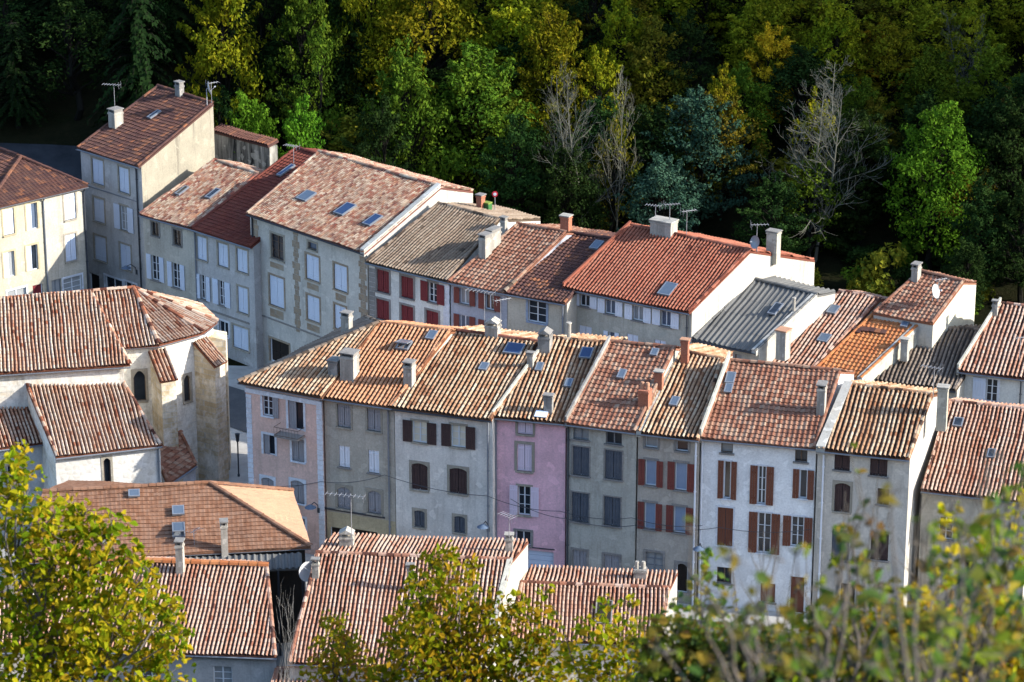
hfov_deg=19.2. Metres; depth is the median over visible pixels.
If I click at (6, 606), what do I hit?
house
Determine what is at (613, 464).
window
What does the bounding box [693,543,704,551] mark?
wall lamp
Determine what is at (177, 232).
window
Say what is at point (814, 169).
bush
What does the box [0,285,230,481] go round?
church
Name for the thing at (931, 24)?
tree
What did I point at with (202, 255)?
window
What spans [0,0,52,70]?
tree
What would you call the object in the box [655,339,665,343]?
window
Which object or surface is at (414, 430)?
window
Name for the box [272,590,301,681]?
bare shrub
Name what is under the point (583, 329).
window
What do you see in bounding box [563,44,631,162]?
tree
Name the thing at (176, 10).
conifer tree
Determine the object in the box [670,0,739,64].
tree
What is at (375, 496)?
window
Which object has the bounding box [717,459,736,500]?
window
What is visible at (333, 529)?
door
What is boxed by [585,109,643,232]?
tree
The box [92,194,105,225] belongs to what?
window
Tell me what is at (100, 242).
window
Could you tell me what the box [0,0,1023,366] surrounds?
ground
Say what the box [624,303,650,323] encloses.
window
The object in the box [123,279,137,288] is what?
window
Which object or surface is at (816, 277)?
bush
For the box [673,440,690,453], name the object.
window
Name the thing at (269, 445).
window
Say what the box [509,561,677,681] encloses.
house
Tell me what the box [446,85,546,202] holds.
tree
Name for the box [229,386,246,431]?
back street
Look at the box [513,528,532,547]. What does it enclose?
window
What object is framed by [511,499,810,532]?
cable
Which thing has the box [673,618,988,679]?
front street
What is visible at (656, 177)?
tree
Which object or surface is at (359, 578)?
house
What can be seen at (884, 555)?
window
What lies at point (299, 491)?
window
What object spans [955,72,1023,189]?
tree
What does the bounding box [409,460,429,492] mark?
window
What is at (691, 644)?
shrub
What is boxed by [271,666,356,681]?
house
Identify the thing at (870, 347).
house
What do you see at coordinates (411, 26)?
tree
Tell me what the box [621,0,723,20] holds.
tree
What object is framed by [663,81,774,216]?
tree
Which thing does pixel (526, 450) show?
window
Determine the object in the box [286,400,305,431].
window
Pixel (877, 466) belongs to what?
window
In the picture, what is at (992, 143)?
tree
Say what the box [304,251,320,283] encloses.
window
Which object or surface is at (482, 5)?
tree
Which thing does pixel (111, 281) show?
window
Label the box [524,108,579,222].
tree
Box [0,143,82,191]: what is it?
hillside road
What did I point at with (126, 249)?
window
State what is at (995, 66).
tree
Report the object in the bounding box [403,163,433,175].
bush
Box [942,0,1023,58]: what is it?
tree
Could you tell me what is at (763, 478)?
window
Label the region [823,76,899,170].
tree
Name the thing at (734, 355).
window
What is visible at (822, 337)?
house
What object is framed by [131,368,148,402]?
window
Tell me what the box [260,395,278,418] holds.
window
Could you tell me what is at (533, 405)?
house
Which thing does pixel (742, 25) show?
tree
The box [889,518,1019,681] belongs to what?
shrub
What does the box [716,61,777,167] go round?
tree
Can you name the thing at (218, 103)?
tree
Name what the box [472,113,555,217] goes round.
tree
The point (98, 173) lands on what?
window
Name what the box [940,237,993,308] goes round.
tree
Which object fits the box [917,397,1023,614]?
house
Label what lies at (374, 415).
window
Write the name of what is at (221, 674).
window
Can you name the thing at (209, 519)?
house
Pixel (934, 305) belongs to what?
house
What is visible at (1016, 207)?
tree
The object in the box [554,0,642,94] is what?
tree
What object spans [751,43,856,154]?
tree
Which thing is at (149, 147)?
house
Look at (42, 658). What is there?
tree
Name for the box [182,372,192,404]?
window
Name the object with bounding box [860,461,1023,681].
shrub
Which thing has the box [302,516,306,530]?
window
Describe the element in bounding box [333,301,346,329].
window
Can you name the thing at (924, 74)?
tree
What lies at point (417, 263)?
house
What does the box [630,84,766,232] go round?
tree
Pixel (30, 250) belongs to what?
window
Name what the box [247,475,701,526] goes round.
cable
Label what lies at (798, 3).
tree
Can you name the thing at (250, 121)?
bush
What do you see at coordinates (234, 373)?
village square
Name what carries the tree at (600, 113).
on the ground
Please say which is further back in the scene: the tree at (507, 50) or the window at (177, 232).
the tree at (507, 50)
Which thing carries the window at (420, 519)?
in the house at (446, 404)
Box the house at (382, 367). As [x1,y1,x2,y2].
[322,320,461,537]
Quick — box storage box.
[484,201,491,209]
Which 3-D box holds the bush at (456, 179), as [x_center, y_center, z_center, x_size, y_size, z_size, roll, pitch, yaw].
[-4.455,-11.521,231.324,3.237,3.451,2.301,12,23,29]
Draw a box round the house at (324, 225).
[245,149,473,365]
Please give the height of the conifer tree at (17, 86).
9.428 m
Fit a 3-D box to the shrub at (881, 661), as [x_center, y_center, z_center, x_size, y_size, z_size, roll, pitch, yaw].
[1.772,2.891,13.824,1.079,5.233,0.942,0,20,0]
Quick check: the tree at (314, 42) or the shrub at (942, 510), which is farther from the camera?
the tree at (314, 42)
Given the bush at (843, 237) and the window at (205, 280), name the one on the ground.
the bush at (843, 237)
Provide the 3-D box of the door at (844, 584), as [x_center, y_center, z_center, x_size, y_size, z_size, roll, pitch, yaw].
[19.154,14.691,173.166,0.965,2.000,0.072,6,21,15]
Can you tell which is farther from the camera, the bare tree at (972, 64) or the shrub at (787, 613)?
the bare tree at (972, 64)
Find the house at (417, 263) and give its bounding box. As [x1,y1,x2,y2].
[364,192,540,325]
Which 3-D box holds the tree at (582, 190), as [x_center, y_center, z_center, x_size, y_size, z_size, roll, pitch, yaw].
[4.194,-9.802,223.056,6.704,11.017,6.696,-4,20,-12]
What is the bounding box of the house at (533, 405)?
[492,321,628,568]
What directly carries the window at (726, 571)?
in the house at (763, 423)
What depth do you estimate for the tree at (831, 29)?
231.33 m
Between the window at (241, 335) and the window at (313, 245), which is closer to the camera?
the window at (313, 245)
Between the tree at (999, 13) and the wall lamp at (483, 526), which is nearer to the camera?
the wall lamp at (483, 526)
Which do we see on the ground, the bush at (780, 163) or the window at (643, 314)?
the bush at (780, 163)
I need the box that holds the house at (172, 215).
[138,158,263,300]
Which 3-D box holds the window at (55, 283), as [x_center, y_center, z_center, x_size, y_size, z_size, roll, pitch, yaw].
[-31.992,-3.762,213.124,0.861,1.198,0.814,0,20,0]
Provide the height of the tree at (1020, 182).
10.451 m
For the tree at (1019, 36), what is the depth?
236.88 m
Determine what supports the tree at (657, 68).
on the ground
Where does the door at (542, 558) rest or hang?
in the house at (533, 405)
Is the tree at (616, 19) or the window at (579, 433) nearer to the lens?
the window at (579, 433)
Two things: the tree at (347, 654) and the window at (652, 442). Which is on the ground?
the tree at (347, 654)
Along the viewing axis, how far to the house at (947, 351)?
185.48 m
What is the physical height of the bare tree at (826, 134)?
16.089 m
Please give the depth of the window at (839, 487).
171.07 m
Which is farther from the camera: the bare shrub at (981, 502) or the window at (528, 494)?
the window at (528, 494)
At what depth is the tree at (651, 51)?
230.74 m
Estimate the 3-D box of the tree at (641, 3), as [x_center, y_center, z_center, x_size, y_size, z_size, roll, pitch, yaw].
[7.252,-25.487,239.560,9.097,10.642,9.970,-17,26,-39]
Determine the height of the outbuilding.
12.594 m
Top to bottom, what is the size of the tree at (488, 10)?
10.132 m
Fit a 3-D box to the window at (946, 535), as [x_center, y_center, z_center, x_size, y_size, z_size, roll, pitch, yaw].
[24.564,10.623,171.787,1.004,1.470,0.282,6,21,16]
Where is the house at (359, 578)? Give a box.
[287,491,527,681]
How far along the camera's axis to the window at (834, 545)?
172.20 m
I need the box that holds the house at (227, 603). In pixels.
[43,537,276,681]
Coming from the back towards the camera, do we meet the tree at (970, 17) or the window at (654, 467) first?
the tree at (970, 17)
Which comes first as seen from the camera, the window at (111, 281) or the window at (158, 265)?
the window at (158, 265)
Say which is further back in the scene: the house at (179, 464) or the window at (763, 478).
the house at (179, 464)
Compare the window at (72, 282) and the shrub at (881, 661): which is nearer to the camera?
the shrub at (881, 661)
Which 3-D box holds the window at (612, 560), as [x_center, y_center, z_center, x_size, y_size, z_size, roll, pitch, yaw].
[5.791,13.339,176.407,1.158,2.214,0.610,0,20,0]
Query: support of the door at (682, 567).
in the house at (669, 457)
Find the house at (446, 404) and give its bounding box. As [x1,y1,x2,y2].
[391,288,556,539]
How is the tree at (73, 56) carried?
on the ground
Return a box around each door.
[33,283,41,293]
[91,273,99,288]
[268,335,290,360]
[331,527,341,535]
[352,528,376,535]
[528,550,553,568]
[674,560,689,593]
[789,576,804,612]
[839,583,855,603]
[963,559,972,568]
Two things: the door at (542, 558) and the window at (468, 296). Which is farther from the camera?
the window at (468, 296)
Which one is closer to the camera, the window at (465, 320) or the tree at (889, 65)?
the window at (465, 320)
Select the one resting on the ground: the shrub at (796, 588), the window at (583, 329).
the shrub at (796, 588)
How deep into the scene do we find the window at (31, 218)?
210.21 m
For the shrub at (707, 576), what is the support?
on the ground
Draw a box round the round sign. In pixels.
[492,191,497,196]
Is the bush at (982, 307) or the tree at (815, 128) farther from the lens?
the tree at (815, 128)
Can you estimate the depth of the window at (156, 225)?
211.03 m
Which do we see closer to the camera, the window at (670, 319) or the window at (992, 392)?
the window at (992, 392)
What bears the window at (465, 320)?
in the house at (520, 250)
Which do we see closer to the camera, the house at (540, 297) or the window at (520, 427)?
the window at (520, 427)
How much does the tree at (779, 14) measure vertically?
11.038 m
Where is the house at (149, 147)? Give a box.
[76,80,219,290]
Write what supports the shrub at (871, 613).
on the ground
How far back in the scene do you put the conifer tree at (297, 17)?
236.49 m
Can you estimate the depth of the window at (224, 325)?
208.88 m
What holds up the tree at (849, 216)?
on the ground
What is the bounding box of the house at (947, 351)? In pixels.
[875,324,980,398]
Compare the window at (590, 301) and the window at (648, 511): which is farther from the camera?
the window at (590, 301)
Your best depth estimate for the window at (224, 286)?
208.12 m
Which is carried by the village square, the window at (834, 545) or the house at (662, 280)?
the house at (662, 280)
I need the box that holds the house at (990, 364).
[956,297,1023,403]
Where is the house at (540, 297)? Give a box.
[502,213,614,334]
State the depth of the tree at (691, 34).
231.52 m
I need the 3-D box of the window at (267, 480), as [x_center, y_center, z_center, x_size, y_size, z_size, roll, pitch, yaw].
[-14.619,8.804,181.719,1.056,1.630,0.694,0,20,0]
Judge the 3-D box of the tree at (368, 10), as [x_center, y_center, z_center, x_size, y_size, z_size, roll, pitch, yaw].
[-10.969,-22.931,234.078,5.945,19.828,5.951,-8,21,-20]
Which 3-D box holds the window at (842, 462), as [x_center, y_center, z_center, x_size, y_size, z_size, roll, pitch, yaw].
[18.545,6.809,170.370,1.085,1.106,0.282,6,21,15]
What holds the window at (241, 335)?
in the house at (227, 254)
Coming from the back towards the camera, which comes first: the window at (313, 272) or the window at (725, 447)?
the window at (313, 272)
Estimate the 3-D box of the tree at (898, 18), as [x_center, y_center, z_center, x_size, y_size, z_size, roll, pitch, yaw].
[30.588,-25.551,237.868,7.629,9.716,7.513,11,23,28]
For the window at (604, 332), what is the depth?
189.82 m
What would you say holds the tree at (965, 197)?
on the ground
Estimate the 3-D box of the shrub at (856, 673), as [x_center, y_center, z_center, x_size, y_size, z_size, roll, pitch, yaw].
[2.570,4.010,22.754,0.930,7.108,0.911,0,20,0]
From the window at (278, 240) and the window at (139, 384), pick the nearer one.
the window at (139, 384)
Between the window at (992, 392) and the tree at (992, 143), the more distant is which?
the tree at (992, 143)
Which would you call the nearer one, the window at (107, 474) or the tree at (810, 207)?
the window at (107, 474)
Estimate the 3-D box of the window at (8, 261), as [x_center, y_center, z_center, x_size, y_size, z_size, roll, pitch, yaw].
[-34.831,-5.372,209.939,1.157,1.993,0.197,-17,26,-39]
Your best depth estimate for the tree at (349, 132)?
228.08 m
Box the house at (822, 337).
[772,289,887,365]
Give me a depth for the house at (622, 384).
175.29 m
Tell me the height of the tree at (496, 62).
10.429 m
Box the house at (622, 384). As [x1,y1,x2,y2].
[564,335,690,570]
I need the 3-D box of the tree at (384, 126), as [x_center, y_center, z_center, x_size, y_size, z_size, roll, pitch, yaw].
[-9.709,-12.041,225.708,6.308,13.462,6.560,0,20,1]
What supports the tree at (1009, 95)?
on the ground
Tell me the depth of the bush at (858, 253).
223.78 m
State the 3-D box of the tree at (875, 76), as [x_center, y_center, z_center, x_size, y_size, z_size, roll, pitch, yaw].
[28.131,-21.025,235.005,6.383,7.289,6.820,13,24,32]
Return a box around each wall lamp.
[121,264,137,274]
[304,502,319,512]
[477,521,489,531]
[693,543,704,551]
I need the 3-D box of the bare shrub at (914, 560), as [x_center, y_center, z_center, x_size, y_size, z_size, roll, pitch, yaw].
[3.779,4.946,28.392,0.586,7.387,0.442,0,20,0]
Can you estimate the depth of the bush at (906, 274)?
219.10 m
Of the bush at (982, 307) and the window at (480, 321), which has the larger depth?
the bush at (982, 307)
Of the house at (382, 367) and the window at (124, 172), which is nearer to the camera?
the house at (382, 367)
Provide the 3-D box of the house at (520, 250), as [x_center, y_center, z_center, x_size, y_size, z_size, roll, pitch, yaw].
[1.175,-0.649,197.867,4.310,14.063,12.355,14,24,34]
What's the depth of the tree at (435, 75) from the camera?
229.81 m
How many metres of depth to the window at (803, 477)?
171.57 m
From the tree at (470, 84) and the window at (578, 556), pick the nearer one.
the window at (578, 556)
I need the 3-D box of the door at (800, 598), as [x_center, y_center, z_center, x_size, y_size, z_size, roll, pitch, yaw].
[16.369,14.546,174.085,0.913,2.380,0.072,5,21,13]
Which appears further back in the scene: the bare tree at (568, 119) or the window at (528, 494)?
the bare tree at (568, 119)
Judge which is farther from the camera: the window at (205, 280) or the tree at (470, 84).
the tree at (470, 84)
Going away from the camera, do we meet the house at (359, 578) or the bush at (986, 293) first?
the house at (359, 578)
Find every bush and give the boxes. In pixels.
[227,88,282,160]
[278,94,325,158]
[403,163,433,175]
[427,148,452,171]
[438,168,471,184]
[618,207,639,227]
[754,221,805,241]
[768,145,818,186]
[801,157,831,183]
[812,228,864,254]
[814,267,823,286]
[834,243,883,263]
[840,266,862,288]
[846,241,908,296]
[889,259,928,290]
[891,237,929,269]
[897,224,930,249]
[926,243,960,269]
[953,143,978,166]
[974,262,995,301]
[975,302,984,314]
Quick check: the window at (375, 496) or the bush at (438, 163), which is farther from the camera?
the bush at (438, 163)
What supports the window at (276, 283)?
in the house at (324, 225)
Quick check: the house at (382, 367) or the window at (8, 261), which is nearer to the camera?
the house at (382, 367)
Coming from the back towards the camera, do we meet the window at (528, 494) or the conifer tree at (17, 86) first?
the conifer tree at (17, 86)
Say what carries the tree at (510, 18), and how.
on the ground
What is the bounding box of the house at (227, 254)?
[189,143,326,367]
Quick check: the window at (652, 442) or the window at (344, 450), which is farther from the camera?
the window at (344, 450)
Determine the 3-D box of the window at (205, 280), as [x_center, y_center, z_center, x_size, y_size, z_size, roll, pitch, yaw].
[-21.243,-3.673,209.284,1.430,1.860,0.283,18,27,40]
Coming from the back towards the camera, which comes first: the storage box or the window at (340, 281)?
the storage box
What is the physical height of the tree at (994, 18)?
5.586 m
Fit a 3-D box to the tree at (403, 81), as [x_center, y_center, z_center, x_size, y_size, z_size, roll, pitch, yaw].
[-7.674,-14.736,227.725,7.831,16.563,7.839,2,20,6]
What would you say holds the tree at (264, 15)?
on the ground
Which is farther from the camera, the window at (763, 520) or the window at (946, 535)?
the window at (763, 520)
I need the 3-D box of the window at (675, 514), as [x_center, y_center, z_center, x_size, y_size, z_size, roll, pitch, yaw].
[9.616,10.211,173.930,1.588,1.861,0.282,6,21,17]
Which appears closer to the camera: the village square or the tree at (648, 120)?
the village square
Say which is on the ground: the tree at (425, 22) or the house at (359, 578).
the tree at (425, 22)
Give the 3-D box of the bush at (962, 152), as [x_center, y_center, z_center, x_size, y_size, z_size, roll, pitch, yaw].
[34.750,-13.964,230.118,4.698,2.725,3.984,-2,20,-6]
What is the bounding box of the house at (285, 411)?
[237,309,379,554]
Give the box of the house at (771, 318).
[691,275,835,360]
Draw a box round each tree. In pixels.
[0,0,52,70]
[0,22,60,128]
[0,439,196,681]
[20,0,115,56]
[30,0,117,120]
[32,0,127,66]
[86,0,175,128]
[115,0,178,78]
[149,0,207,66]
[174,0,272,127]
[192,0,268,29]
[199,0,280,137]
[212,85,237,126]
[219,0,306,119]
[243,13,352,143]
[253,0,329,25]
[261,0,354,147]
[274,0,325,103]
[285,16,351,153]
[297,609,386,681]
[298,0,393,150]
[316,0,401,127]
[319,105,401,162]
[333,0,404,125]
[338,94,422,173]
[358,0,499,141]
[358,34,460,181]
[366,540,579,681]
[386,0,470,58]
[409,22,479,140]
[411,59,473,171]
[428,38,545,195]
[441,0,503,66]
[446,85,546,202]
[448,54,522,152]
[453,0,560,117]
[456,0,549,41]
[467,0,594,67]
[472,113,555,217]
[481,13,540,97]
[486,19,580,128]
[498,63,571,167]
[516,0,598,156]
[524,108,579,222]
[525,134,613,228]
[532,59,641,225]
[534,583,662,681]
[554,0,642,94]
[555,0,659,52]
[561,96,649,220]
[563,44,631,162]
[581,0,648,120]
[581,8,667,102]
[585,100,716,217]
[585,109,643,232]
[592,65,645,231]
[613,150,705,232]
[615,54,689,147]
[617,14,701,131]
[621,0,716,54]
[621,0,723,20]
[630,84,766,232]
[642,7,724,125]
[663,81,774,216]
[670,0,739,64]
[695,0,785,60]
[695,61,747,202]
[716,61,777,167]
[720,0,788,89]
[731,171,815,255]
[735,0,819,92]
[741,21,796,135]
[744,0,825,54]
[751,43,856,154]
[760,56,891,262]
[776,144,845,256]
[783,85,844,221]
[786,0,913,62]
[794,0,875,128]
[800,0,882,67]
[812,107,910,245]
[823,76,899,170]
[835,113,915,222]
[837,15,937,115]
[839,22,911,92]
[844,96,904,179]
[859,0,956,64]
[880,0,976,102]
[882,100,990,270]
[892,43,979,150]
[892,88,959,208]
[933,0,1005,104]
[935,152,1000,242]
[938,10,987,105]
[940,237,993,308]
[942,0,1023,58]
[943,176,1019,287]
[953,0,1023,43]
[954,39,1021,130]
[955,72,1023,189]
[960,95,1023,244]
[966,87,1023,224]
[978,0,1023,57]
[980,86,1023,185]
[986,183,1023,302]
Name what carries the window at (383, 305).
in the house at (417, 263)
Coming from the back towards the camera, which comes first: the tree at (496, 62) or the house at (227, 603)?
the tree at (496, 62)
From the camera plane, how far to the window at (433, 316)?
194.93 m
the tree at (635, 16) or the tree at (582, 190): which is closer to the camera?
the tree at (582, 190)
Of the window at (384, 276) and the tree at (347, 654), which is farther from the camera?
the window at (384, 276)
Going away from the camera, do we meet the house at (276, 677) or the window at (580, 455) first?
the house at (276, 677)
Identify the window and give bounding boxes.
[1,205,16,236]
[1,248,16,278]
[5,285,27,295]
[5,464,10,486]
[24,200,39,230]
[24,242,39,271]
[51,279,60,291]
[61,272,83,290]
[62,191,78,221]
[63,231,78,263]
[90,155,104,187]
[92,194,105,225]
[93,232,107,264]
[101,455,113,481]
[103,273,123,290]
[113,203,133,233]
[117,164,130,195]
[118,241,132,272]
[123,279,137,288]
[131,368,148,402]
[142,667,160,681]
[146,253,163,282]
[150,220,160,238]
[167,261,184,290]
[171,227,182,247]
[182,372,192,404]
[195,233,208,262]
[196,274,209,301]
[212,278,230,308]
[213,666,231,681]
[216,240,229,269]
[217,318,229,338]
[231,322,249,353]
[235,245,248,275]
[236,283,249,316]
[259,474,275,485]
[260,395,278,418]
[261,431,276,455]
[268,272,285,310]
[269,230,284,263]
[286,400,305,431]
[288,477,306,505]
[290,438,306,464]
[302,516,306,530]
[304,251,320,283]
[305,292,320,324]
[306,239,317,252]
[332,260,348,294]
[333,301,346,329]
[335,402,352,430]
[335,483,352,511]
[337,445,351,469]
[365,407,381,433]
[365,487,383,516]
[366,450,380,475]
[374,296,390,320]
[375,267,390,295]
[399,273,414,300]
[399,302,414,320]
[402,418,435,445]
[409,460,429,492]
[412,507,426,529]
[420,279,443,305]
[424,307,439,324]
[441,422,474,449]
[447,465,468,496]
[452,513,466,535]
[453,313,474,326]
[454,287,474,306]
[478,292,499,312]
[478,319,483,324]
[509,483,538,517]
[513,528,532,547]
[514,440,534,473]
[515,422,534,436]
[526,300,547,325]
[569,490,589,524]
[570,444,590,478]
[570,547,588,568]
[571,428,589,442]
[576,293,596,309]
[580,325,591,334]
[597,298,622,316]
[602,495,621,528]
[602,552,621,569]
[603,331,618,336]
[603,448,623,482]
[604,432,623,447]
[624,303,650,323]
[627,334,637,341]
[637,500,661,531]
[638,457,662,488]
[643,436,659,450]
[643,549,664,571]
[652,308,678,329]
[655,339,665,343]
[666,503,692,535]
[667,460,693,492]
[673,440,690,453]
[715,505,734,548]
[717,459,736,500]
[717,567,731,585]
[719,443,733,455]
[732,353,741,358]
[748,511,779,555]
[749,464,773,506]
[760,583,775,604]
[782,514,812,548]
[792,468,813,500]
[793,450,808,464]
[829,529,848,562]
[831,480,852,514]
[832,455,850,472]
[867,458,888,478]
[870,535,889,562]
[875,488,889,506]
[937,517,952,541]
[972,377,999,401]
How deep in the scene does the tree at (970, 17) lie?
232.97 m
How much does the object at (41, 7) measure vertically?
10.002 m
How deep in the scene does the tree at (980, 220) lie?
216.42 m
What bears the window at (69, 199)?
in the house at (43, 237)
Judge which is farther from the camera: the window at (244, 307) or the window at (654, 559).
the window at (244, 307)
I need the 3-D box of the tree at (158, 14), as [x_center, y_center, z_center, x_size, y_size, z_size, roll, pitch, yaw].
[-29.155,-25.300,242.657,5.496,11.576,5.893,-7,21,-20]
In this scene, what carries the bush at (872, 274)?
on the ground
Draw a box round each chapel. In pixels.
[0,406,43,537]
[26,380,162,488]
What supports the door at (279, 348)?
in the house at (324, 225)
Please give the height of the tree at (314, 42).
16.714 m
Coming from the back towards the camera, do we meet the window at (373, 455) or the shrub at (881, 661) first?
the window at (373, 455)
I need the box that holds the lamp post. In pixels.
[235,433,239,476]
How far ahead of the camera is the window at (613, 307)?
189.31 m
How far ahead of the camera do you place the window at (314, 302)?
202.50 m
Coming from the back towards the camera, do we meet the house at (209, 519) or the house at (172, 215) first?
the house at (172, 215)
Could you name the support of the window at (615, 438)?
in the house at (622, 384)
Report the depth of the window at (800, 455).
171.15 m
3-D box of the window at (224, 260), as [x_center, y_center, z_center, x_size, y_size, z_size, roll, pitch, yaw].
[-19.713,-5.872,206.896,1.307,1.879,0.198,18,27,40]
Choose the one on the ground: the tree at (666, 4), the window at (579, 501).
the tree at (666, 4)
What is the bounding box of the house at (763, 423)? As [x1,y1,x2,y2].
[697,351,853,613]
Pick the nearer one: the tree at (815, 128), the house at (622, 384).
the house at (622, 384)
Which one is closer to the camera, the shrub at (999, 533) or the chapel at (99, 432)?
the shrub at (999, 533)
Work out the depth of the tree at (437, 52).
233.58 m
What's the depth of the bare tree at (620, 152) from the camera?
222.62 m
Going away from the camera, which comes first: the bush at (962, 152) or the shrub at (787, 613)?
the shrub at (787, 613)
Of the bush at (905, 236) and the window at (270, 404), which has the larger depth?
the bush at (905, 236)
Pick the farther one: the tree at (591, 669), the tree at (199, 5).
the tree at (199, 5)
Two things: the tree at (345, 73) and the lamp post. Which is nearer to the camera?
the lamp post
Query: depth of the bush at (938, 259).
222.98 m
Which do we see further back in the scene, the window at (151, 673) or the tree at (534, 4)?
the tree at (534, 4)
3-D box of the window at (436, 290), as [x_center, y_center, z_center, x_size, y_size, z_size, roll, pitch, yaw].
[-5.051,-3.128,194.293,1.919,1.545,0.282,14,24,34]
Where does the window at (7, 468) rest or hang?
in the chapel at (17, 425)
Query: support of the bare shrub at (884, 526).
on the ground
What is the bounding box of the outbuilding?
[214,124,278,169]
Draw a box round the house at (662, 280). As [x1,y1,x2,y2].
[562,202,814,345]
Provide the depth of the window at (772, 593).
174.40 m
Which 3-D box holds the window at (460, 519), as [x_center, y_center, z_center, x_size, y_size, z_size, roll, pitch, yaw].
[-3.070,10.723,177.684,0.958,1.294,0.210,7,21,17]
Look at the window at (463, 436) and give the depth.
175.85 m
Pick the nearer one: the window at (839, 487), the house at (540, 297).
the window at (839, 487)
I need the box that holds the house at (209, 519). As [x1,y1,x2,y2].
[24,480,312,655]
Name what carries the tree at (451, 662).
on the ground
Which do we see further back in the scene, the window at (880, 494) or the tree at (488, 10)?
the tree at (488, 10)
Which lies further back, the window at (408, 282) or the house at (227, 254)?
the house at (227, 254)
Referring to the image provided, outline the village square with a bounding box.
[0,365,918,672]
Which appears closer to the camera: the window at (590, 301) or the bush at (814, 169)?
the window at (590, 301)
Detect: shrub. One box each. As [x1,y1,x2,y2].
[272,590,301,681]
[624,609,812,681]
[641,515,800,681]
[650,546,758,680]
[724,522,806,637]
[744,510,879,681]
[755,581,828,641]
[784,589,1023,681]
[791,447,1023,681]
[798,440,925,681]
[840,472,932,609]
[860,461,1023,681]
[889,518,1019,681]
[899,503,952,609]
[937,483,1023,679]
[946,448,1023,663]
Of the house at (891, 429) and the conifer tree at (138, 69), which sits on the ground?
the conifer tree at (138, 69)
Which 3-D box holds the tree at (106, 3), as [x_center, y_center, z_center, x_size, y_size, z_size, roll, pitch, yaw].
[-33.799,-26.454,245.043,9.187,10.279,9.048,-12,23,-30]
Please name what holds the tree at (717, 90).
on the ground
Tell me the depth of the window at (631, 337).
189.03 m
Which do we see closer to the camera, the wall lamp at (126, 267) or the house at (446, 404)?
the house at (446, 404)
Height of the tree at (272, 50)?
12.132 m
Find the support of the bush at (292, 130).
on the ground
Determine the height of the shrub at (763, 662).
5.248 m
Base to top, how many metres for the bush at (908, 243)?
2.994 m
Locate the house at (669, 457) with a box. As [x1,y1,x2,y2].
[636,343,732,604]
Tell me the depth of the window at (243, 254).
205.69 m
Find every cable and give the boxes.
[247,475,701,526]
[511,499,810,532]
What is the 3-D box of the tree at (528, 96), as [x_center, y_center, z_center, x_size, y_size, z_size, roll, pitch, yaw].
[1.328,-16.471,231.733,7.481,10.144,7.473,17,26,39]
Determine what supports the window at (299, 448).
in the house at (285, 411)
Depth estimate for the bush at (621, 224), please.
228.08 m
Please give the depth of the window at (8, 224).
208.98 m
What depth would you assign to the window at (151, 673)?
159.26 m
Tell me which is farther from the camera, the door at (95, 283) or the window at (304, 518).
the door at (95, 283)
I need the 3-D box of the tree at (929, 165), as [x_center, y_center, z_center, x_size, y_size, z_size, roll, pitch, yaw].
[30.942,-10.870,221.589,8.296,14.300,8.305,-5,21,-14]
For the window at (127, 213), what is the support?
in the house at (149, 147)
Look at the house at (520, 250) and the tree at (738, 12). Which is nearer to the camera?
the house at (520, 250)
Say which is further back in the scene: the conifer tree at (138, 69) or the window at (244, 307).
the conifer tree at (138, 69)
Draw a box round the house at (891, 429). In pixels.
[812,364,950,618]
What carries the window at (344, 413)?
in the house at (382, 367)
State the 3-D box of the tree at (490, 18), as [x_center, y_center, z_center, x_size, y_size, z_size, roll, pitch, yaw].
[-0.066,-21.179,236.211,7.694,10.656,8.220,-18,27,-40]
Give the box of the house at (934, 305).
[872,261,976,349]
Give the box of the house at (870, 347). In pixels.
[816,312,917,380]
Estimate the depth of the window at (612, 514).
175.17 m
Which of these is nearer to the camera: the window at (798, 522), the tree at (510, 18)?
the window at (798, 522)
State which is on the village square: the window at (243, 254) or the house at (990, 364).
the house at (990, 364)
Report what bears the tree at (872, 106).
on the ground
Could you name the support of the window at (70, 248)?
in the house at (43, 237)
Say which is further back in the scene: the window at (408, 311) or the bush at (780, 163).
the bush at (780, 163)
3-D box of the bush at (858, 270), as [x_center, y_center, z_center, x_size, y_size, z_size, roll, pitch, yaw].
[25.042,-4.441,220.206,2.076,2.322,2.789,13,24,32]
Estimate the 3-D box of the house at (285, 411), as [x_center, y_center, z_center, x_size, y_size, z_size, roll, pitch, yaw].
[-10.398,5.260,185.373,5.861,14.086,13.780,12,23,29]
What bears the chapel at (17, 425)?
on the village square
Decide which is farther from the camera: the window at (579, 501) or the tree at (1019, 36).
the tree at (1019, 36)
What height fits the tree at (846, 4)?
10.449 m
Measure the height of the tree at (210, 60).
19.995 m
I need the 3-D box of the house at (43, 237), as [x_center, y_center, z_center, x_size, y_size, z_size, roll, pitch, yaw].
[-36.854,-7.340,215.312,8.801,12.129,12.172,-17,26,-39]
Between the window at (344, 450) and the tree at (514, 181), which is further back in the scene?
the tree at (514, 181)
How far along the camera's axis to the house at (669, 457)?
174.13 m
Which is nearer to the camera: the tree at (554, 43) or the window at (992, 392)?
the window at (992, 392)
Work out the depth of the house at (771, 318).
187.41 m
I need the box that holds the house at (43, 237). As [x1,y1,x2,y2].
[0,147,88,295]
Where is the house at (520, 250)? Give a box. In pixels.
[446,222,609,329]
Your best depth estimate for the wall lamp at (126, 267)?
214.25 m

